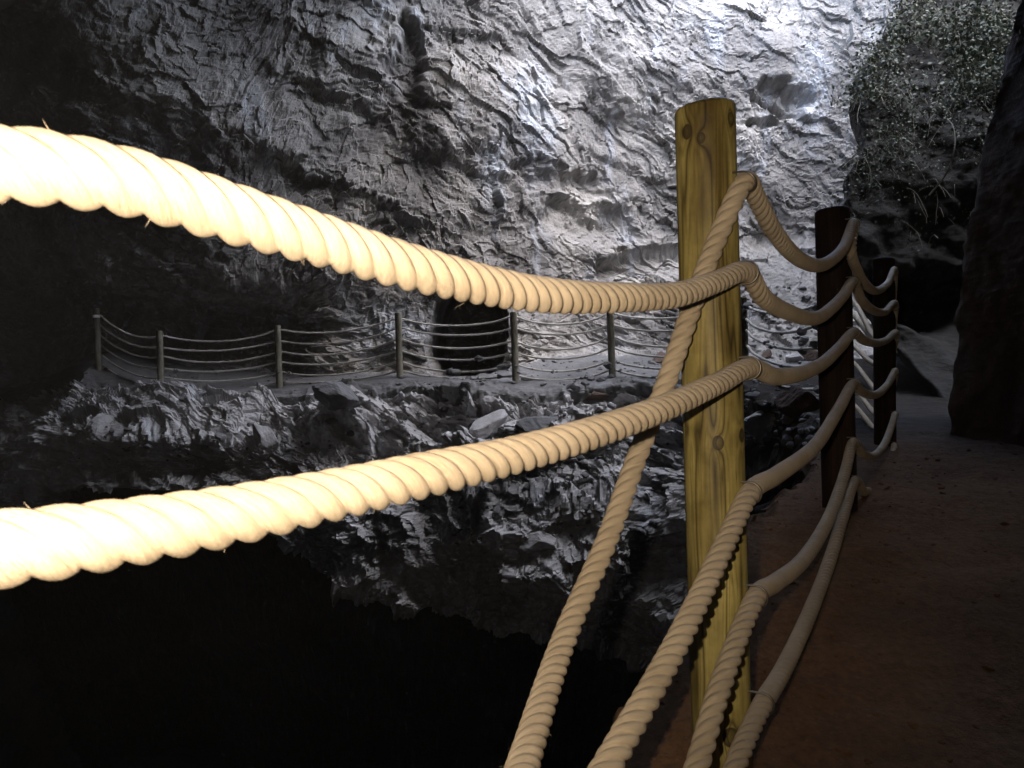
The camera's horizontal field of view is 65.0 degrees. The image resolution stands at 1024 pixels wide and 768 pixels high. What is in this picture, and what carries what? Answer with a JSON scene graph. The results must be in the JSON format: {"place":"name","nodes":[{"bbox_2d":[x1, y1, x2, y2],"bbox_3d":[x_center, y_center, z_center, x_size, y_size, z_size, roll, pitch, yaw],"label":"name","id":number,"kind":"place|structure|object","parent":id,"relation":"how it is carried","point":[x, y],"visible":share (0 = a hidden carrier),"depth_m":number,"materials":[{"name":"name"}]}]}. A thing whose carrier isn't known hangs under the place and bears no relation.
{"place":"outdoors","nodes":[
{"label":"outdoors","id":0,"kind":"place"},
{"bbox_2d":[0,0,12,9],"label":"cave roof terrain","id":1,"kind":"structure","parent":0,"point":[4,4],"depth_m":12.65,"materials":[{"name":"grey stone"}]},
{"bbox_2d":[0,589,83,767],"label":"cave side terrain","id":2,"kind":"structure","parent":0,"point":[33,733],"depth_m":21.90,"materials":[{"name":"black stone"}]},
{"bbox_2d":[128,747,239,767],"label":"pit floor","id":3,"kind":"structure","parent":0,"point":[178,757],"depth_m":25.10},
{"bbox_2d":[9,486,596,767],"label":"pit wall terrain","id":4,"kind":"structure","parent":0,"point":[263,653],"depth_m":20.59,"materials":[{"name":"black stone"}]},
{"bbox_2d":[0,379,687,672],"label":"cliff terrain","id":5,"kind":"structure","parent":0,"point":[502,585],"depth_m":11.89,"materials":[{"name":"grey stone"}]},
{"bbox_2d":[252,423,279,456],"bbox_3d":[-3.919,0.867,12.681,0.363,0.587,0.346,-35,13,-31],"label":"boulder","id":6,"kind":"object","parent":5,"relation":"on","point":[265,439],"visible":0.98,"depth_m":12.57,"materials":[{"name":"grey stone"}]},
{"bbox_2d":[312,381,359,410],"bbox_3d":[-2.721,0.189,12.589,0.677,0.478,0.901,7,-22,37],"label":"boulder","id":7,"kind":"object","parent":5,"relation":"on","point":[332,396],"visible":0.91,"depth_m":12.34,"materials":[{"name":"grey stone"}]},
{"bbox_2d":[77,275,819,545],"bbox_3d":[-1.774,0.300,12.526,12.760,4.094,11.119,-1,2,22],"label":"rubble","id":8,"kind":"object","parent":5,"relation":"on","point":[802,336],"visible":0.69,"depth_m":12.35,"materials":[{"name":"grey stone"}]},
{"bbox_2d":[468,409,507,438],"bbox_3d":[-0.421,0.615,12.133,0.775,0.254,0.624,-30,19,-2],"label":"boulder","id":9,"kind":"object","parent":5,"relation":"on","point":[484,427],"visible":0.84,"depth_m":11.94,"materials":[{"name":"grey stone"}]},
{"bbox_2d":[515,416,557,431],"bbox_3d":[0.528,0.613,11.429,0.932,0.329,0.708,-1,2,19],"label":"boulder","id":10,"kind":"object","parent":5,"relation":"on","point":[527,424],"visible":0.52,"depth_m":11.26,"materials":[{"name":"grey stone"}]},
{"bbox_2d":[519,530,556,552],"bbox_3d":[0.375,2.146,10.935,0.525,0.357,0.458,-2,2,14],"label":"boulder","id":11,"kind":"object","parent":5,"relation":"on","point":[538,540],"visible":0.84,"depth_m":10.76,"materials":[{"name":"grey stone"}]},
{"bbox_2d":[0,349,872,406],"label":"ledge path","id":12,"kind":"structure","parent":0,"point":[383,387],"depth_m":13.73,"materials":[{"name":"grey stone"}]},
{"bbox_2d":[93,308,102,370],"bbox_3d":[-7.453,-0.639,14.477,0.124,1.448,0.124,-2,2,0],"label":"ledge post","id":13,"kind":"object","parent":12,"relation":"on","point":[97,339],"visible":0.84,"depth_m":14.43,"materials":[{"name":"brown wood"}]},
{"bbox_2d":[101,344,800,372],"bbox_3d":[-1.145,-0.516,12.270,12.862,0.745,3.874,-1,2,37],"label":"ledge rope","id":14,"kind":"object","parent":13,"relation":"attached to","point":[655,356],"visible":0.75,"depth_m":13.32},
{"bbox_2d":[100,318,812,351],"bbox_3d":[-1.153,-0.886,12.252,12.874,0.747,3.874,-1,2,37],"label":"ledge rope","id":15,"kind":"object","parent":13,"relation":"attached to","point":[642,330],"visible":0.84,"depth_m":13.24,"materials":[{"name":"grey fabric"}]},
{"bbox_2d":[100,304,814,342],"bbox_3d":[-1.162,-1.081,12.246,12.871,0.722,3.874,-1,2,37],"label":"ledge rope","id":16,"kind":"object","parent":13,"relation":"attached to","point":[581,322],"visible":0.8,"depth_m":13.35,"materials":[{"name":"grey fabric"}]},
{"bbox_2d":[101,330,817,362],"bbox_3d":[-1.149,-0.695,12.260,12.868,0.738,3.876,-1,2,37],"label":"ledge rope","id":17,"kind":"object","parent":13,"relation":"attached to","point":[659,346],"visible":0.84,"depth_m":13.27,"materials":[{"name":"grey fabric"}]},
{"bbox_2d":[102,355,818,390],"bbox_3d":[-1.137,-0.313,12.275,12.862,0.802,3.880,-1,2,37],"label":"ledge rope","id":18,"kind":"object","parent":13,"relation":"attached to","point":[573,370],"visible":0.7,"depth_m":13.63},
{"bbox_2d":[102,364,818,399],"bbox_3d":[-1.132,-0.178,12.279,12.862,0.711,3.884,-1,2,37],"label":"ledge rope","id":19,"kind":"object","parent":13,"relation":"attached to","point":[520,376],"visible":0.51,"depth_m":13.18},
{"bbox_2d":[156,331,163,381],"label":"ledge post","id":20,"kind":"object","parent":12,"relation":"on","point":[160,354],"visible":0.57,"depth_m":13.84,"materials":[{"name":"brown wood"}]},
{"bbox_2d":[274,325,282,387],"bbox_3d":[-4.059,-0.300,13.993,0.121,1.456,0.113,-2,2,0],"label":"ledge post","id":21,"kind":"object","parent":12,"relation":"on","point":[278,354],"visible":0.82,"depth_m":13.94,"materials":[{"name":"brown wood"}]},
{"bbox_2d":[395,312,402,377],"bbox_3d":[-1.891,-0.481,13.489,0.129,1.448,0.113,-2,2,0],"label":"ledge post","id":22,"kind":"object","parent":12,"relation":"on","point":[398,338],"visible":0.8,"depth_m":13.44,"materials":[{"name":"brown wood"}]},
{"bbox_2d":[510,311,518,383],"bbox_3d":[0.047,-0.417,12.793,0.113,1.474,0.113,-2,2,0],"label":"ledge post","id":23,"kind":"object","parent":12,"relation":"on","point":[514,338],"visible":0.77,"depth_m":12.74,"materials":[{"name":"brown wood"}]},
{"bbox_2d":[583,391,610,400],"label":"boulder","id":24,"kind":"object","parent":12,"relation":"on","point":[595,396],"visible":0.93,"depth_m":12.25,"materials":[{"name":"stone"}]},
{"bbox_2d":[606,313,615,376],"bbox_3d":[1.560,-0.468,12.593,0.119,1.436,0.113,-2,2,0],"label":"ledge post","id":25,"kind":"object","parent":12,"relation":"on","point":[611,338],"visible":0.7,"depth_m":12.54,"materials":[{"name":"brown wood"}]},
{"bbox_2d":[653,351,665,362],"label":"boulder","id":26,"kind":"object","parent":12,"relation":"on","point":[659,360],"visible":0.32,"depth_m":13.46,"materials":[{"name":"grey stone"}]},
{"bbox_2d":[741,296,748,358],"bbox_3d":[3.154,-0.446,10.895,0.110,1.472,0.105,-2,2,0],"label":"ledge post","id":27,"kind":"object","parent":12,"relation":"on","point":[745,350],"visible":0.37,"depth_m":10.84,"materials":[{"name":"brown wood"}]},
{"bbox_2d":[785,353,803,361],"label":"boulder","id":28,"kind":"object","parent":12,"relation":"on","point":[795,357],"visible":0.95,"depth_m":13.76,"materials":[{"name":"grey stone"}]},
{"bbox_2d":[801,350,817,360],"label":"boulder","id":29,"kind":"object","parent":12,"relation":"on","point":[811,355],"visible":0.38,"depth_m":13.72,"materials":[{"name":"stone"}]},
{"bbox_2d":[0,0,899,387],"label":"cave wall terrain","id":30,"kind":"structure","parent":0,"point":[532,136],"depth_m":14.74,"materials":[{"name":"grey stone"}]},
{"bbox_2d":[762,349,771,358],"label":"boulder","id":31,"kind":"object","parent":30,"relation":"on","point":[767,353],"visible":0.89,"depth_m":14.09,"materials":[{"name":"grey stone"}]},
{"bbox_2d":[582,355,1023,767],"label":"path","id":32,"kind":"structure","parent":0,"point":[937,640],"depth_m":2.19,"materials":[{"name":"brown soil"}]},
{"bbox_2d":[674,97,774,767],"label":"wooden post","id":33,"kind":"object","parent":32,"relation":"on","point":[713,429],"visible":0.74,"depth_m":1.46,"materials":[{"name":"yellow wood"}]},
{"bbox_2d":[0,122,898,337],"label":"hemp rope","id":34,"kind":"object","parent":33,"relation":"attached to","point":[41,167],"visible":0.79,"depth_m":0.51,"materials":[{"name":"beige fabric"}]},
{"bbox_2d":[0,328,899,589],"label":"hemp rope","id":35,"kind":"object","parent":33,"relation":"attached to","point":[58,542],"visible":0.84,"depth_m":0.50,"materials":[{"name":"beige fabric"}]},
{"bbox_2d":[504,170,897,767],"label":"hemp rope","id":36,"kind":"object","parent":33,"relation":"attached to","point":[529,744],"visible":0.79,"depth_m":1.35,"materials":[{"name":"beige fabric"}]},
{"bbox_2d":[587,361,898,767],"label":"hemp rope","id":37,"kind":"object","parent":33,"relation":"attached to","point":[621,740],"visible":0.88,"depth_m":1.20,"materials":[{"name":"beige fabric"}]},
{"bbox_2d":[683,393,897,767],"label":"hemp rope","id":38,"kind":"object","parent":33,"relation":"attached to","point":[705,735],"visible":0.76,"depth_m":1.40,"materials":[{"name":"beige fabric"}]},
{"bbox_2d":[723,403,897,767],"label":"hemp rope","id":39,"kind":"object","parent":33,"relation":"attached to","point":[750,728],"visible":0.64,"depth_m":1.75,"materials":[{"name":"beige fabric"}]},
{"bbox_2d":[744,410,774,443],"bbox_3d":[2.638,0.445,8.320,0.624,0.451,0.309,-2,2,-4],"label":"boulder","id":40,"kind":"object","parent":32,"relation":"on","point":[758,425],"visible":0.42,"depth_m":8.22,"materials":[{"name":"grey stone"}]},
{"bbox_2d":[774,385,818,418],"bbox_3d":[2.580,0.191,7.193,0.375,0.288,0.519,0,-20,45],"label":"boulder","id":41,"kind":"object","parent":32,"relation":"on","point":[794,402],"visible":0.74,"depth_m":7.02,"materials":[{"name":"grey stone"}]},
{"bbox_2d":[635,442,1023,767],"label":"pebbles","id":42,"kind":"object","parent":32,"relation":"on","point":[868,760],"visible":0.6,"depth_m":2.19,"materials":[{"name":"brown stone"}]},
{"bbox_2d":[814,206,861,511],"bbox_3d":[1.215,0.028,2.995,0.131,1.360,0.145,-2,2,0],"label":"wooden post","id":43,"kind":"object","parent":32,"relation":"on","point":[836,376],"visible":0.62,"depth_m":2.95,"materials":[{"name":"brown wood"}]},
{"bbox_2d":[872,257,899,445],"bbox_3d":[2.203,-0.075,4.743,0.141,1.335,0.144,-2,2,0],"label":"wooden post","id":44,"kind":"object","parent":32,"relation":"on","point":[884,365],"visible":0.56,"depth_m":4.70,"materials":[{"name":"brown wood"}]},
{"bbox_2d":[843,0,1020,397],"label":"bank terrain","id":45,"kind":"structure","parent":0,"point":[929,285],"depth_m":8.81,"materials":[{"name":"stone"}]},
{"bbox_2d":[819,0,1018,250],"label":"undergrowth","id":46,"kind":"object","parent":45,"relation":"on","point":[988,76],"visible":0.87,"depth_m":9.28,"materials":[{"name":"green plant"}]},
{"bbox_2d":[929,118,955,195],"bbox_3d":[4.164,-2.214,7.754,0.227,0.755,0.255,-2,2,0],"label":"dry stem","id":47,"kind":"object","parent":45,"relation":"on","point":[931,192],"visible":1,"depth_m":7.68,"materials":[{"name":"plant"}]},
{"bbox_2d":[948,0,1023,446],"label":"rock terrain","id":48,"kind":"object","parent":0,"point":[986,400],"visible":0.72,"depth_m":4.73,"materials":[{"name":"grey stone"}]}
]}

